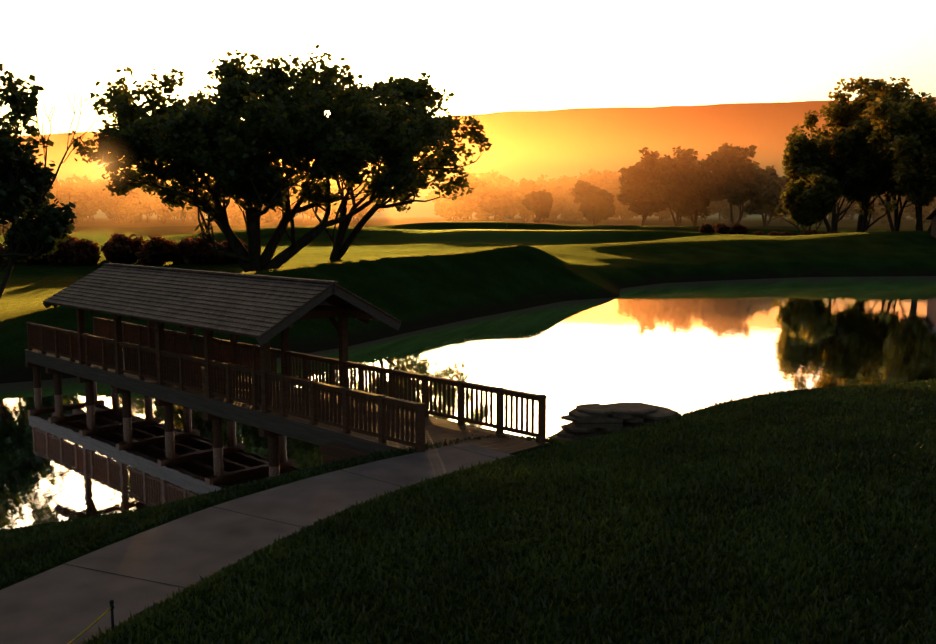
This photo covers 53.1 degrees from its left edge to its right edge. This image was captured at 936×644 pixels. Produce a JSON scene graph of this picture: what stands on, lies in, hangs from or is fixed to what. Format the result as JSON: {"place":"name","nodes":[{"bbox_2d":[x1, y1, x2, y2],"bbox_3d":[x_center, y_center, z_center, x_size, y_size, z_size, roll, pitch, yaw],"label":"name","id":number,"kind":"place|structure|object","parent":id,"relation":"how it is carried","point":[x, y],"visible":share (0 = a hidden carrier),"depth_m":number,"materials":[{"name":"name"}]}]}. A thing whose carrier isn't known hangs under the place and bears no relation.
{"place":"outdoors","nodes":[
{"label":"outdoors","id":0,"kind":"place"},
{"bbox_2d":[58,123,146,204],"bbox_3d":[-1.047,-0.452,2.680,0.230,0.229,0.046,-1,7,-8],"label":"sun lens flare","id":1,"kind":"object","parent":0,"point":[66,171],"visible":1,"depth_m":2.69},
{"bbox_2d":[0,443,513,643],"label":"cart path","id":2,"kind":"structure","parent":0,"point":[66,603],"depth_m":14.39,"materials":[{"name":"concrete"}]},
{"bbox_2d":[0,276,935,529],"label":"pond water","id":3,"kind":"structure","parent":0,"point":[683,347],"depth_m":40.83,"materials":[{"name":"white liquid"}]},
{"bbox_2d":[0,97,935,643],"bbox_3d":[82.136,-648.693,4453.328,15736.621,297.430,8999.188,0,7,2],"label":"ground","id":4,"kind":"structure","parent":0,"point":[420,275],"depth_m":90.41,"materials":[{"name":"green plant"}]},
{"bbox_2d":[0,63,102,297],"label":"tree","id":5,"kind":"object","parent":4,"relation":"on","point":[51,232],"depth_m":59.99,"materials":[{"name":"green plant"}]},
{"bbox_2d":[67,600,113,643],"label":"rope stake","id":6,"kind":"object","parent":4,"relation":"on","point":[111,603],"visible":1,"depth_m":11.27,"materials":[{"name":"metal"}]},
{"bbox_2d":[67,42,491,271],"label":"tree","id":7,"kind":"object","parent":4,"relation":"on","point":[160,129],"depth_m":78.22,"materials":[{"name":"green plant"}]},
{"bbox_2d":[25,263,548,466],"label":"covered bridge","id":8,"kind":"structure","parent":4,"relation":"on","point":[160,364],"depth_m":26.26,"materials":[{"name":"brown wood"}]},
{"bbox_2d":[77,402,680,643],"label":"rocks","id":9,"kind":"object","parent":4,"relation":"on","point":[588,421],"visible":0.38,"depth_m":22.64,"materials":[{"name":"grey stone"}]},
{"bbox_2d":[0,378,935,643],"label":"lawn grass tufts","id":10,"kind":"object","parent":4,"relation":"on","point":[576,457],"visible":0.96,"depth_m":11.69,"materials":[{"name":"green plant"}]},
{"bbox_2d":[0,168,935,223],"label":"tree line","id":11,"kind":"object","parent":4,"relation":"on","point":[444,204],"depth_m":341.65,"materials":[{"name":"plant"}]},
{"bbox_2d":[522,142,831,226],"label":"trees","id":12,"kind":"object","parent":4,"relation":"on","point":[694,185],"depth_m":238.47,"materials":[{"name":"plant"}]},
{"bbox_2d":[774,76,935,232],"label":"trees","id":13,"kind":"object","parent":4,"relation":"on","point":[805,192],"depth_m":151.06,"materials":[{"name":"green plant"}]},
{"bbox_2d":[926,208,935,237],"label":"pump house","id":14,"kind":"structure","parent":4,"relation":"on","point":[932,216],"depth_m":119.36,"materials":[{"name":"brown"}]},
{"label":"shrub stems","id":15,"kind":"object","parent":4,"relation":"on","visible":0},
{"bbox_2d":[0,223,888,265],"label":"shrubs","id":16,"kind":"object","parent":15,"relation":"attached to","point":[122,248],"visible":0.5,"depth_m":90.94,"materials":[{"name":"green plant"}]},
{"bbox_2d":[0,0,935,236],"label":"sky","id":17,"kind":"structure","parent":0,"point":[496,56],"materials":[{"name":"orange"}]}
]}

